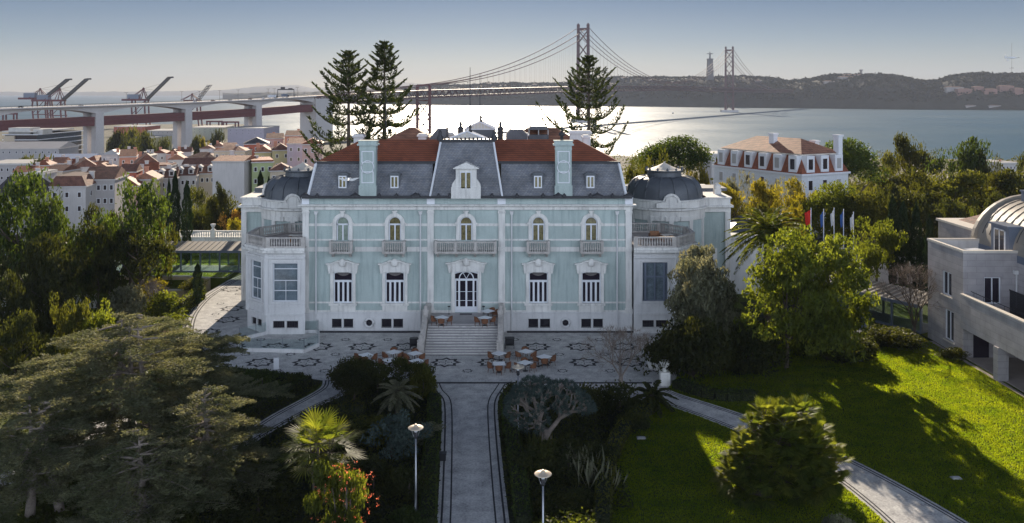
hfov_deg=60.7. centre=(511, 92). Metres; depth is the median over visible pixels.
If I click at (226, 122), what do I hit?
gantry crane
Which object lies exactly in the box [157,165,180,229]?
town house
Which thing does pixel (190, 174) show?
town house
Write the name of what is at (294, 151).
town house
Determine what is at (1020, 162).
conifer tree
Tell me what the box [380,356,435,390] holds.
garden shrub
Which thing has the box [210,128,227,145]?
town tree
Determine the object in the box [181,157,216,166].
town house
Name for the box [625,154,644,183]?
leafy tree
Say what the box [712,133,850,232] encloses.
white mansion
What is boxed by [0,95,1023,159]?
river water
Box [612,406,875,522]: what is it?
lawn
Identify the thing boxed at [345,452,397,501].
garden shrub
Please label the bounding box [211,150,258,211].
town house
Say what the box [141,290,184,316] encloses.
garden shrub
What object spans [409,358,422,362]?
cafe table
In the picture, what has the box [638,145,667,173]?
leafy tree
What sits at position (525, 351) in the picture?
cafe table
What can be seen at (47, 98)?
port crane
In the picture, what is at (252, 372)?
garden shrub
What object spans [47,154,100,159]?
warehouse
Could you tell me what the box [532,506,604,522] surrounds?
garden shrub
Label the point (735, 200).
round tree
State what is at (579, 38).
suspension bridge
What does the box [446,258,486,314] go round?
entrance door
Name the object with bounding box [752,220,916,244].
undergrowth
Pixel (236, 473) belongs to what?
garden shrub
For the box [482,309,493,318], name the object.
cafe table
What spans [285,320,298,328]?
basement window
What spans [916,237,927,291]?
cypress tree
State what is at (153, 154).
town house
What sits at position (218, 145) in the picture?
town house
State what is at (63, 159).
town house
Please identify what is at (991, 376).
wing path
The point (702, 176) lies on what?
leafy tree
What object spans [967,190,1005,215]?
spreading tree
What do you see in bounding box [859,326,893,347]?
garden shrub
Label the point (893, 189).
spreading tree
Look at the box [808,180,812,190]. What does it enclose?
window
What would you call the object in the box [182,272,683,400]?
forecourt pavement
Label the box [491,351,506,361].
cafe table
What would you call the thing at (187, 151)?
town house
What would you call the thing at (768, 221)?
palm tree
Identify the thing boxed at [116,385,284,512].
cedar tree
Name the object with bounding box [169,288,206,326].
clipped hedge
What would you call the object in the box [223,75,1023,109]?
hills
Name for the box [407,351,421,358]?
cafe table
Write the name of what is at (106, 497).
cedar tree
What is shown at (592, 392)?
garden shrub
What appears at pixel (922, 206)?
spreading tree
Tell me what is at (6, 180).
town house
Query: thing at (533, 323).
basement window
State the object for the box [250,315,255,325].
basement window
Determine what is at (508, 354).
wicker chair
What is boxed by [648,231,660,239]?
terrace bench
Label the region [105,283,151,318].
garden shrub
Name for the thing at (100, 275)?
conifer tree
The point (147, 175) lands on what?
town house
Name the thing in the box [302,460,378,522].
flowering bush
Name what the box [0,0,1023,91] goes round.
sky
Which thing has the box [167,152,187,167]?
town house
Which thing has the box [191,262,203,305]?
cypress tree
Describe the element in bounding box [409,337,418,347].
service stand
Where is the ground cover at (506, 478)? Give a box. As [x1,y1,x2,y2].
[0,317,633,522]
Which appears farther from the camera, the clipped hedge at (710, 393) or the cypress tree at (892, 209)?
the cypress tree at (892, 209)
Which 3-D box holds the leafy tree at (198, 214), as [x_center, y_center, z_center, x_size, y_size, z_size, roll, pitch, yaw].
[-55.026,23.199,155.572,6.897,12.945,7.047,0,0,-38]
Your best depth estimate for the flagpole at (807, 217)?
112.00 m
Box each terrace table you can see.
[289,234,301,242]
[660,234,672,241]
[965,248,983,249]
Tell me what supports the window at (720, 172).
in the white mansion
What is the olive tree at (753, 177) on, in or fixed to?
on the ground at (900, 310)
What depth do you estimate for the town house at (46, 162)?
301.22 m
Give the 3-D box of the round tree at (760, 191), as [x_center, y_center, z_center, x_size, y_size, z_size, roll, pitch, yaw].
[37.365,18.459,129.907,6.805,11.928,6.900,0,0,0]
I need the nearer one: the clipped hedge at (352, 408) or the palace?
the clipped hedge at (352, 408)
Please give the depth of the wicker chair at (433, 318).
82.70 m
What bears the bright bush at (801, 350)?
on the ground at (900, 310)
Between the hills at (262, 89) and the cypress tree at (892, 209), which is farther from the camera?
the hills at (262, 89)
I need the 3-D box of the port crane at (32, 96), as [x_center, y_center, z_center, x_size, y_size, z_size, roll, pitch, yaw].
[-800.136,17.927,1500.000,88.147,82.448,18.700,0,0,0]
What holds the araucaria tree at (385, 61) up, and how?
on the ground at (900, 310)
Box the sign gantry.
[277,87,293,95]
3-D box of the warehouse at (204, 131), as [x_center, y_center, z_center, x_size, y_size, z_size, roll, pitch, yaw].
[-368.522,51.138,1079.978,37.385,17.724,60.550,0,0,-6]
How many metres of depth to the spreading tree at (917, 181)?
135.48 m
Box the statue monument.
[706,53,713,80]
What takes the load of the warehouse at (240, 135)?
on the ground at (900, 310)
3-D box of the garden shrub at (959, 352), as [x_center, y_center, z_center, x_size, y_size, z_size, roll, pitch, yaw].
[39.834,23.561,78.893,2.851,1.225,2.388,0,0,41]
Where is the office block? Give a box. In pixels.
[2,127,83,153]
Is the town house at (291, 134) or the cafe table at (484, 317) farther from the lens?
the town house at (291, 134)
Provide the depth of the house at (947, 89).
3062.95 m
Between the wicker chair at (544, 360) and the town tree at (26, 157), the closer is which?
the wicker chair at (544, 360)
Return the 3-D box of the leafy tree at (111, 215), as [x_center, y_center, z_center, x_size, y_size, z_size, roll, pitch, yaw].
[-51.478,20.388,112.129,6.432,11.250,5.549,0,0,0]
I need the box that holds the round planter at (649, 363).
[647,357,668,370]
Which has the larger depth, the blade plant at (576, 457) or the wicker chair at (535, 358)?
the wicker chair at (535, 358)
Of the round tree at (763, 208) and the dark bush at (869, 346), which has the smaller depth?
the dark bush at (869, 346)
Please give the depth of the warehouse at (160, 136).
821.75 m
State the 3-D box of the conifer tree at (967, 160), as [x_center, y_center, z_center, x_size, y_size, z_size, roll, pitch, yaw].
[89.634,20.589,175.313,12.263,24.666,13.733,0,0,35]
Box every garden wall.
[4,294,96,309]
[120,275,210,292]
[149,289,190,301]
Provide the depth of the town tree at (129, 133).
560.20 m
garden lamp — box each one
[408,424,423,508]
[512,364,523,429]
[534,469,551,522]
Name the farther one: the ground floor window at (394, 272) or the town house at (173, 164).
the town house at (173, 164)
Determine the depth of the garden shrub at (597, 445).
56.24 m
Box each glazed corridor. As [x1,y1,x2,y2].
[117,241,240,271]
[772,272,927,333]
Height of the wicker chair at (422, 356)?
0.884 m
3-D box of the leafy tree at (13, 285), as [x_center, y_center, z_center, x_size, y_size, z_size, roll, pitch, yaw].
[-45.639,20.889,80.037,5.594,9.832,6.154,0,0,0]
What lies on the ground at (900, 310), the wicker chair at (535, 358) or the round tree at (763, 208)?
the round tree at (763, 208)
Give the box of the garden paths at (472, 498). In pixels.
[0,381,968,522]
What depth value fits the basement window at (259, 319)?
87.63 m
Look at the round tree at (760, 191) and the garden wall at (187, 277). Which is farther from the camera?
the round tree at (760, 191)
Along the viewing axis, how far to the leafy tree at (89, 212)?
108.41 m
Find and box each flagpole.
[805,210,810,233]
[820,209,823,239]
[830,210,833,225]
[840,209,843,248]
[850,212,853,247]
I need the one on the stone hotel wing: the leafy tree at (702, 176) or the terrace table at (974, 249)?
the terrace table at (974, 249)
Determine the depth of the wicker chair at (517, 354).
77.95 m
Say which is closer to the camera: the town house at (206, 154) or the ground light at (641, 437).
the ground light at (641, 437)
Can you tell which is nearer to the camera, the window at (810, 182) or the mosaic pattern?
the mosaic pattern
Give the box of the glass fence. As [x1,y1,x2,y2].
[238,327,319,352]
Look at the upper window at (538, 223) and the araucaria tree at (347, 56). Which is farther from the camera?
the araucaria tree at (347, 56)
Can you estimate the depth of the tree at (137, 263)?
97.64 m
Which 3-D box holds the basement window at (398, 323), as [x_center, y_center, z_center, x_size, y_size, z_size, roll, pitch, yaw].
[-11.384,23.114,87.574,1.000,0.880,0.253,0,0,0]
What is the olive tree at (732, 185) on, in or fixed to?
on the ground at (900, 310)
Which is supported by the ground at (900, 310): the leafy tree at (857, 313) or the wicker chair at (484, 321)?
the leafy tree at (857, 313)
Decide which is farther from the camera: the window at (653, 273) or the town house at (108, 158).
the town house at (108, 158)
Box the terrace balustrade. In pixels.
[127,224,240,255]
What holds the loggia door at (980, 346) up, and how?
in the stone hotel wing
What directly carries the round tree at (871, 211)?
on the ground at (900, 310)
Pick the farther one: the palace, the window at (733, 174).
the window at (733, 174)
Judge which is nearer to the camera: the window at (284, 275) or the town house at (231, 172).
the window at (284, 275)
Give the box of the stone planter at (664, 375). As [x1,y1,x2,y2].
[659,359,669,385]
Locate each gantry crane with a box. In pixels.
[2,113,17,119]
[206,121,222,124]
[222,121,238,126]
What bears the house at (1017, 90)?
on the hills at (705, 99)
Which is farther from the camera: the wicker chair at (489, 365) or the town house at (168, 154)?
the town house at (168, 154)
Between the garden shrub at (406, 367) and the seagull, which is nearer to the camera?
the seagull
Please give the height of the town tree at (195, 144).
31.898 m
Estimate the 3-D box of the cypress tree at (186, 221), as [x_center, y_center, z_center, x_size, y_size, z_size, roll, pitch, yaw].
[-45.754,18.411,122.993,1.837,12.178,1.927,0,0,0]
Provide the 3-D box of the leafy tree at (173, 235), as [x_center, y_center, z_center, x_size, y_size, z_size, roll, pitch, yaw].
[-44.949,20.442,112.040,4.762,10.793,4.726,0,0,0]
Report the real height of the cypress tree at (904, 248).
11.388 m
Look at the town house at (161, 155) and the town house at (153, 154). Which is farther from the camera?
the town house at (161, 155)
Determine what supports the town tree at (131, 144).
on the ground at (900, 310)
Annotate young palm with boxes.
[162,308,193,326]
[370,379,423,415]
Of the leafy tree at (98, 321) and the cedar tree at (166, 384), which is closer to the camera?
the cedar tree at (166, 384)
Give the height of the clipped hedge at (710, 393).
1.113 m
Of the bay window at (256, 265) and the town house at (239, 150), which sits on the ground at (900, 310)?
the town house at (239, 150)
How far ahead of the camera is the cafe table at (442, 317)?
82.76 m
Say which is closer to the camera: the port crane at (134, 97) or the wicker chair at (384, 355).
the wicker chair at (384, 355)
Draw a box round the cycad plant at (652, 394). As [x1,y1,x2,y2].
[625,379,678,417]
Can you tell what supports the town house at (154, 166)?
on the ground at (900, 310)
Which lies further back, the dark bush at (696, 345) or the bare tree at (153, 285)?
the bare tree at (153, 285)
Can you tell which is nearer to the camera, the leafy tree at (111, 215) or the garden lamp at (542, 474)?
the garden lamp at (542, 474)
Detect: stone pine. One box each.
[627,134,716,175]
[824,137,889,190]
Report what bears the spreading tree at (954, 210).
on the ground at (900, 310)
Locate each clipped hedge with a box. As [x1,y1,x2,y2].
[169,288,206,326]
[171,325,203,355]
[215,365,311,390]
[229,378,308,425]
[257,399,365,464]
[417,391,442,522]
[500,392,533,522]
[591,400,659,522]
[672,377,757,402]
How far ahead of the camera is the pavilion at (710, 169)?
329.75 m
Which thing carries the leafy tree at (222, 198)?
on the ground at (900, 310)
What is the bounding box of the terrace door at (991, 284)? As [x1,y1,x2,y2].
[984,277,999,303]
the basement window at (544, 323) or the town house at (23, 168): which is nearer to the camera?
the basement window at (544, 323)
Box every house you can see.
[0,176,49,254]
[11,162,41,175]
[27,168,58,181]
[32,157,57,167]
[48,160,82,175]
[48,171,96,239]
[52,154,70,163]
[72,156,96,171]
[86,166,128,225]
[88,155,100,164]
[88,160,117,168]
[98,157,109,163]
[100,148,119,165]
[118,146,138,165]
[121,162,143,177]
[128,176,142,227]
[134,152,159,173]
[136,167,163,229]
[138,149,157,159]
[143,160,159,171]
[154,147,169,161]
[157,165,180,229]
[159,161,176,168]
[165,146,183,161]
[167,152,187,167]
[177,164,199,226]
[181,145,193,156]
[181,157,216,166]
[188,149,213,157]
[196,164,211,206]
[199,143,215,152]
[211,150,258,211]
[213,144,252,156]
[214,141,222,149]
[222,142,236,147]
[243,137,269,155]
[251,155,273,192]
[254,143,271,156]
[265,132,284,147]
[269,162,291,178]
[271,141,286,165]
[285,129,302,145]
[286,136,305,166]
[301,136,323,166]
[838,76,853,79]
[944,86,963,92]
[955,88,971,95]
[971,86,983,90]
[981,88,996,94]
[996,85,1013,91]
[1011,87,1022,94]
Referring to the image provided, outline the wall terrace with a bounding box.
[135,272,233,277]
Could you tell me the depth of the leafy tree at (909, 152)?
189.35 m
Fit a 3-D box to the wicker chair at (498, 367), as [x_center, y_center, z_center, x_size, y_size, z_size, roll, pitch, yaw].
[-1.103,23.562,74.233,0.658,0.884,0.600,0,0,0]
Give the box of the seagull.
[338,178,357,180]
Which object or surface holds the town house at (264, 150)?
on the ground at (900, 310)
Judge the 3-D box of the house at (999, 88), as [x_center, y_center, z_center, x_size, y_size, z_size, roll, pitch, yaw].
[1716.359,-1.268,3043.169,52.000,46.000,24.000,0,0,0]
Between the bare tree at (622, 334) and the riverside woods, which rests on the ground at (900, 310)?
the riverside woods
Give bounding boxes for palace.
[238,99,788,356]
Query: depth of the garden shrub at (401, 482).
51.43 m
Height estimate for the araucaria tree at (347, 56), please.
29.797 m
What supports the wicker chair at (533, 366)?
on the forecourt pavement
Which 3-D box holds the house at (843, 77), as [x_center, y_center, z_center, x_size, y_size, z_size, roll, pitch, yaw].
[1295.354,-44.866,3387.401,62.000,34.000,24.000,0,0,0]
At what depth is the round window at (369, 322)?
87.35 m
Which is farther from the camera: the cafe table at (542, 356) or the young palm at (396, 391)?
the cafe table at (542, 356)
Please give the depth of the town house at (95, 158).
345.93 m
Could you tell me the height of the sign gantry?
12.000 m
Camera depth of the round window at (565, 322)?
87.35 m
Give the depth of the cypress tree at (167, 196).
129.79 m
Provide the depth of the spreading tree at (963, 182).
138.82 m
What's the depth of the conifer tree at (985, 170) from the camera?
170.93 m
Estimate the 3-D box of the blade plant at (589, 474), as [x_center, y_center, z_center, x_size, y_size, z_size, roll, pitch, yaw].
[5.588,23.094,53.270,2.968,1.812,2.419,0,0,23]
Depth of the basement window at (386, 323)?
87.67 m
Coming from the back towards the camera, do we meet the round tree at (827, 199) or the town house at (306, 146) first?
the town house at (306, 146)
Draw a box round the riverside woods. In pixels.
[97,150,1023,201]
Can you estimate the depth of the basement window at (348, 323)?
87.67 m
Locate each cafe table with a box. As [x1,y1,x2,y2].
[358,352,372,356]
[383,358,392,366]
[386,350,400,357]
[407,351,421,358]
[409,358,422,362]
[435,315,448,325]
[477,316,491,325]
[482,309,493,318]
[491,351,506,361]
[493,361,504,372]
[517,360,532,371]
[518,349,532,359]
[536,354,551,365]
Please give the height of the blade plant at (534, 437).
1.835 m
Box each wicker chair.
[371,353,377,360]
[382,351,387,361]
[419,353,424,362]
[431,316,436,325]
[438,318,444,327]
[446,315,452,325]
[474,316,479,325]
[481,319,487,326]
[487,351,493,361]
[487,361,493,372]
[490,316,495,323]
[495,365,502,374]
[504,351,510,360]
[505,361,510,368]
[515,351,521,361]
[529,362,536,371]
[532,355,538,363]
[541,358,547,367]
[550,355,555,365]
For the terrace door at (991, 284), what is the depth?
79.09 m
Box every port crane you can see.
[18,78,71,118]
[31,78,90,117]
[121,77,173,124]
[181,85,211,125]
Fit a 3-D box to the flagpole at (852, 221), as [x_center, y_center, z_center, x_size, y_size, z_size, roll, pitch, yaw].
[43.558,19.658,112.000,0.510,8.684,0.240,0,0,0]
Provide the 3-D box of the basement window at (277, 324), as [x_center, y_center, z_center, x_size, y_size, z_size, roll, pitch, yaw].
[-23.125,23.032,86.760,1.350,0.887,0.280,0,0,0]
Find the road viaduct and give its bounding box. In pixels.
[0,95,332,153]
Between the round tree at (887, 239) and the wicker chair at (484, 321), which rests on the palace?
the wicker chair at (484, 321)
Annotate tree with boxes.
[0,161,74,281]
[0,231,76,323]
[0,268,45,358]
[0,307,52,376]
[0,311,294,484]
[0,392,152,522]
[14,247,86,337]
[19,154,35,158]
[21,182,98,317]
[32,153,53,164]
[48,291,90,355]
[56,427,239,522]
[65,202,111,294]
[67,214,129,315]
[80,297,116,339]
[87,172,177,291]
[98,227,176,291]
[99,209,127,293]
[105,128,126,151]
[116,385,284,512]
[118,138,138,153]
[122,125,140,143]
[126,129,149,149]
[137,130,158,151]
[140,278,168,313]
[142,209,180,288]
[156,136,170,150]
[165,178,170,240]
[169,171,181,259]
[180,180,193,262]
[187,184,208,224]
[189,135,201,154]
[189,186,210,229]
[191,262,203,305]
[197,194,240,229]
[200,137,209,147]
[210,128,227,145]
[211,181,232,229]
[217,209,240,229]
[221,207,240,229]
[227,217,240,229]
[257,170,263,186]
[300,50,396,162]
[326,354,386,399]
[351,39,420,139]
[502,374,598,439]
[535,55,628,154]
[580,324,652,383]
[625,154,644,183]
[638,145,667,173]
[661,242,746,334]
[686,153,709,184]
[719,182,748,217]
[719,206,813,325]
[726,170,749,212]
[732,224,871,367]
[740,201,768,221]
[746,177,788,215]
[747,172,779,208]
[771,198,805,235]
[777,176,826,236]
[778,176,804,210]
[780,253,880,358]
[786,179,870,239]
[824,190,888,257]
[847,237,888,279]
[849,215,908,280]
[866,149,910,204]
[873,262,943,333]
[874,181,912,254]
[879,166,949,235]
[880,132,937,190]
[886,194,899,284]
[895,201,912,287]
[904,192,946,244]
[908,202,922,289]
[910,168,1008,216]
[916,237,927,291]
[922,214,934,303]
[924,135,992,202]
[929,197,968,237]
[958,168,1023,212]
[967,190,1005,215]
[974,149,1004,198]
[976,170,1023,213]
[1012,151,1023,191]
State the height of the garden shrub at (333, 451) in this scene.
1.678 m
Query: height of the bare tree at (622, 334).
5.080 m
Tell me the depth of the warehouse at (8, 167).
330.18 m
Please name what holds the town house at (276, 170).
on the ground at (900, 310)
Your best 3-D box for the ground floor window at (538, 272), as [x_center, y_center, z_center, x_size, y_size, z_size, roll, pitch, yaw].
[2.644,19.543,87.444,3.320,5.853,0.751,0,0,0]
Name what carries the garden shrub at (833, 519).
on the lawn at (689, 485)
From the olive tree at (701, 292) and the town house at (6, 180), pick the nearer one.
the olive tree at (701, 292)
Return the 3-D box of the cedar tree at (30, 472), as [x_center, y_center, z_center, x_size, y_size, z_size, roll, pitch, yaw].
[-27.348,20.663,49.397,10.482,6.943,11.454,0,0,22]
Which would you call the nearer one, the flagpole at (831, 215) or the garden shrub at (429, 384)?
the garden shrub at (429, 384)
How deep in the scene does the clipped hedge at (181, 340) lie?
79.96 m
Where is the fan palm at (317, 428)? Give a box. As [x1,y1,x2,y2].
[269,406,366,502]
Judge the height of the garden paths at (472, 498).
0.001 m
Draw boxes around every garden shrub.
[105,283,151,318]
[136,277,168,305]
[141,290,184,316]
[151,313,179,324]
[178,277,207,290]
[200,390,254,410]
[203,458,259,498]
[231,367,256,385]
[234,444,310,485]
[237,368,283,397]
[276,372,311,389]
[296,420,361,458]
[328,415,395,452]
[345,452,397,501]
[356,359,402,395]
[358,408,433,460]
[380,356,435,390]
[384,463,436,502]
[408,362,437,399]
[408,421,446,447]
[502,438,573,477]
[529,487,591,522]
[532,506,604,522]
[533,436,600,485]
[560,487,595,515]
[564,381,616,417]
[579,439,613,464]
[596,379,646,415]
[820,513,855,522]
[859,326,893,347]
[936,347,971,360]
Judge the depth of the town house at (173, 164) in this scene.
295.35 m
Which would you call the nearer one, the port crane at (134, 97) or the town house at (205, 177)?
the town house at (205, 177)
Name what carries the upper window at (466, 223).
in the palace
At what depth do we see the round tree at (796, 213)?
115.32 m
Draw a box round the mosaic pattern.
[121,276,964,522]
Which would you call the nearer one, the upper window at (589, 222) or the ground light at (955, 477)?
the ground light at (955, 477)
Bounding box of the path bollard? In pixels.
[439,451,446,460]
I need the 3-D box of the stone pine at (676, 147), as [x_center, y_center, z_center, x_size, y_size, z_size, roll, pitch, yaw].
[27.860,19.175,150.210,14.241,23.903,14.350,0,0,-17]
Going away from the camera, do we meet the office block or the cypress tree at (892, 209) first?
the cypress tree at (892, 209)
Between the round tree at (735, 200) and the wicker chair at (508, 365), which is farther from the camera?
the round tree at (735, 200)
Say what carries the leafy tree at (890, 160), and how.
on the ground at (900, 310)
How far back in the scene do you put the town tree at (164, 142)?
449.12 m
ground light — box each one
[637,436,645,439]
[950,476,962,479]
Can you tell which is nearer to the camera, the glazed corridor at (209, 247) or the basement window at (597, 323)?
the basement window at (597, 323)
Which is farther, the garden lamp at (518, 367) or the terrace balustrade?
the terrace balustrade
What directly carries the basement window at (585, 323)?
in the palace
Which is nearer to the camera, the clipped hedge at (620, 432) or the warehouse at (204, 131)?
the clipped hedge at (620, 432)
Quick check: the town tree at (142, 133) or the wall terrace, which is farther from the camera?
the town tree at (142, 133)
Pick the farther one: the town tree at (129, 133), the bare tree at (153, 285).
the town tree at (129, 133)
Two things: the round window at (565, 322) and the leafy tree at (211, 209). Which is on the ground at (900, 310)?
the leafy tree at (211, 209)
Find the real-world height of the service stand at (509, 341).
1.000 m
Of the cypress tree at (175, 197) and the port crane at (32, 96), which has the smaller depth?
the cypress tree at (175, 197)
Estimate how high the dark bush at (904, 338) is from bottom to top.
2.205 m
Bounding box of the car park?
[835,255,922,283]
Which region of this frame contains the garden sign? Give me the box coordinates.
[274,357,278,369]
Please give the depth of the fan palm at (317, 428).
48.39 m
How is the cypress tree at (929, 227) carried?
on the ground at (900, 310)
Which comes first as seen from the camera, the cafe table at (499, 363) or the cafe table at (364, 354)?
the cafe table at (499, 363)
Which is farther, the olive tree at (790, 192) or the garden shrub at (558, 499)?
the olive tree at (790, 192)
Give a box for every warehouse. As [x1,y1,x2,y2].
[0,141,78,159]
[0,159,52,184]
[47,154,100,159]
[114,125,159,135]
[135,135,171,150]
[148,129,172,143]
[192,125,233,139]
[227,126,278,146]
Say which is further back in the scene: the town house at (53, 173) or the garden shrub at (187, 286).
the town house at (53, 173)
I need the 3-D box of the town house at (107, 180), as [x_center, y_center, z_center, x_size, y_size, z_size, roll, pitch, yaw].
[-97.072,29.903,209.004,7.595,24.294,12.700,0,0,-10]
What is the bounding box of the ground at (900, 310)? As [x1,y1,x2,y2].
[0,124,1023,522]
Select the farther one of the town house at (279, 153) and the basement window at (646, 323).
the town house at (279, 153)
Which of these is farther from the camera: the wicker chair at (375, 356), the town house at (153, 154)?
the town house at (153, 154)
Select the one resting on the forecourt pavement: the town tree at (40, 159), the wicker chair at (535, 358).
the wicker chair at (535, 358)
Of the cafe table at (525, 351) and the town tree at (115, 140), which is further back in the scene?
the town tree at (115, 140)
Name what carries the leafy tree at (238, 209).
on the ground at (900, 310)
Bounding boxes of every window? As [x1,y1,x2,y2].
[249,257,262,302]
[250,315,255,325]
[256,317,261,327]
[270,261,300,303]
[272,320,284,328]
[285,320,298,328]
[326,259,359,311]
[331,210,353,239]
[332,319,341,327]
[343,319,352,327]
[364,317,374,327]
[378,259,410,311]
[381,319,390,327]
[383,210,405,239]
[393,319,402,327]
[455,210,476,239]
[522,259,554,311]
[527,210,549,239]
[528,319,537,327]
[540,319,549,327]
[560,317,570,327]
[575,259,607,311]
[580,210,602,239]
[581,319,590,327]
[593,319,602,327]
[640,260,669,302]
[641,319,654,327]
[655,319,668,327]
[719,171,722,180]
[732,172,736,182]
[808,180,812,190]
[940,270,952,298]
[943,309,954,344]
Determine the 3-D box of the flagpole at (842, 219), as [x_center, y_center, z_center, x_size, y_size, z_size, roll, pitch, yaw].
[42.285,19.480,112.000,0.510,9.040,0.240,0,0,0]
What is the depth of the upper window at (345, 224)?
87.67 m
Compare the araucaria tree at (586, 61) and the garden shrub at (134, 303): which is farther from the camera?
the araucaria tree at (586, 61)
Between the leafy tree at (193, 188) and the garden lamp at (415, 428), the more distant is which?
the leafy tree at (193, 188)
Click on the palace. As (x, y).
(537, 229)
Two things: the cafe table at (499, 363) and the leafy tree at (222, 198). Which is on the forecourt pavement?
the cafe table at (499, 363)
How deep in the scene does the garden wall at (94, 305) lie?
105.00 m
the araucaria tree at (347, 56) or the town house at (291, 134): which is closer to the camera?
the araucaria tree at (347, 56)
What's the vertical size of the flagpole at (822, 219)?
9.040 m
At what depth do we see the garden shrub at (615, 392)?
65.09 m
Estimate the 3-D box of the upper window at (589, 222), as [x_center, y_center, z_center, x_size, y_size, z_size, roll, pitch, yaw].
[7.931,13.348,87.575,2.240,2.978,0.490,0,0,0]
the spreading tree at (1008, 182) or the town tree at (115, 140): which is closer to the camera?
the spreading tree at (1008, 182)
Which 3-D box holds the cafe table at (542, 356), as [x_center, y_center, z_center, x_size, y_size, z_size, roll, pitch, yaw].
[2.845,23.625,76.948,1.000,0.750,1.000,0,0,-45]
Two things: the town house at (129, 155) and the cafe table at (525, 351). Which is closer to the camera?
the cafe table at (525, 351)
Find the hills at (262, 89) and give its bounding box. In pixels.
[0,82,417,95]
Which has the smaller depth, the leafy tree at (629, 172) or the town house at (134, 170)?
the leafy tree at (629, 172)
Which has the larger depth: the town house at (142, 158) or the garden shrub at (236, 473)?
the town house at (142, 158)
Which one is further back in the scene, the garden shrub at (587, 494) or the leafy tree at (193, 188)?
the leafy tree at (193, 188)
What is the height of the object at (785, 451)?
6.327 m
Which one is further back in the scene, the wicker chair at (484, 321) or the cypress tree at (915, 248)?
the cypress tree at (915, 248)
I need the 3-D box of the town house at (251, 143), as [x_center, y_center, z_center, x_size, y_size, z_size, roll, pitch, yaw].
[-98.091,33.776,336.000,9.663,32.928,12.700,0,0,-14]
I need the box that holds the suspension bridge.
[301,23,793,133]
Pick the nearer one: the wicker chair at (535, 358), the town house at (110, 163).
the wicker chair at (535, 358)
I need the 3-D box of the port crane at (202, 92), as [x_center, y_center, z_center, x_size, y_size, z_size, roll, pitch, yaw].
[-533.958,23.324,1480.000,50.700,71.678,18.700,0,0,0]
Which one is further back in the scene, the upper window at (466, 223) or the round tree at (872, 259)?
the round tree at (872, 259)
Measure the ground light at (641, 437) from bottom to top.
0.120 m
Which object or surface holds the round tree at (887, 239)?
on the ground at (900, 310)
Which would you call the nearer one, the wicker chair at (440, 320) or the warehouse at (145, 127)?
the wicker chair at (440, 320)
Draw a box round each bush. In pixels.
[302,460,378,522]
[633,314,735,381]
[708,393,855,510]
[715,315,792,377]
[780,333,831,356]
[813,331,880,364]
[865,324,927,350]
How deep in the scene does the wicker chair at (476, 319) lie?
82.42 m
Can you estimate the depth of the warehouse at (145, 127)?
1150.00 m
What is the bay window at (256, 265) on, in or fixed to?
in the palace
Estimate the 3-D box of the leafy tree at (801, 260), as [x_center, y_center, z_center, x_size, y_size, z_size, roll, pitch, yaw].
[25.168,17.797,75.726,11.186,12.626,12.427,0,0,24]
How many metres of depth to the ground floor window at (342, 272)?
87.50 m
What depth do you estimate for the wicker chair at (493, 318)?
82.57 m
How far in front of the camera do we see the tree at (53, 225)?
95.75 m
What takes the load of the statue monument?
on the hills at (705, 99)
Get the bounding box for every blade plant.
[516,429,564,450]
[560,443,608,472]
[577,452,627,489]
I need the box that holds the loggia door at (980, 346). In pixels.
[973,334,988,357]
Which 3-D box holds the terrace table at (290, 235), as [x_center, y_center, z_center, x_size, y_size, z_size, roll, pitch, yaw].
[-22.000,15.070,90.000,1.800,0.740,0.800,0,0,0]
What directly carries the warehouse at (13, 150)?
on the ground at (900, 310)
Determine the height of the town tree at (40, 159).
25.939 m
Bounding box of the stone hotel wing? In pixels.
[927,190,1023,391]
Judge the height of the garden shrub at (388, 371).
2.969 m
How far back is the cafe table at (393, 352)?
78.39 m
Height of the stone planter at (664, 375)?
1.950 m
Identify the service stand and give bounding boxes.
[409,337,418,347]
[505,337,513,348]
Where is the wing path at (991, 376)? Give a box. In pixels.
[891,341,1023,396]
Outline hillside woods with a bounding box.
[400,71,1023,101]
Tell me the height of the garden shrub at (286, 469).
2.041 m
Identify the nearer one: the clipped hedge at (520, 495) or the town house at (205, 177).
the clipped hedge at (520, 495)
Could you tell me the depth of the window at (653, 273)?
87.12 m

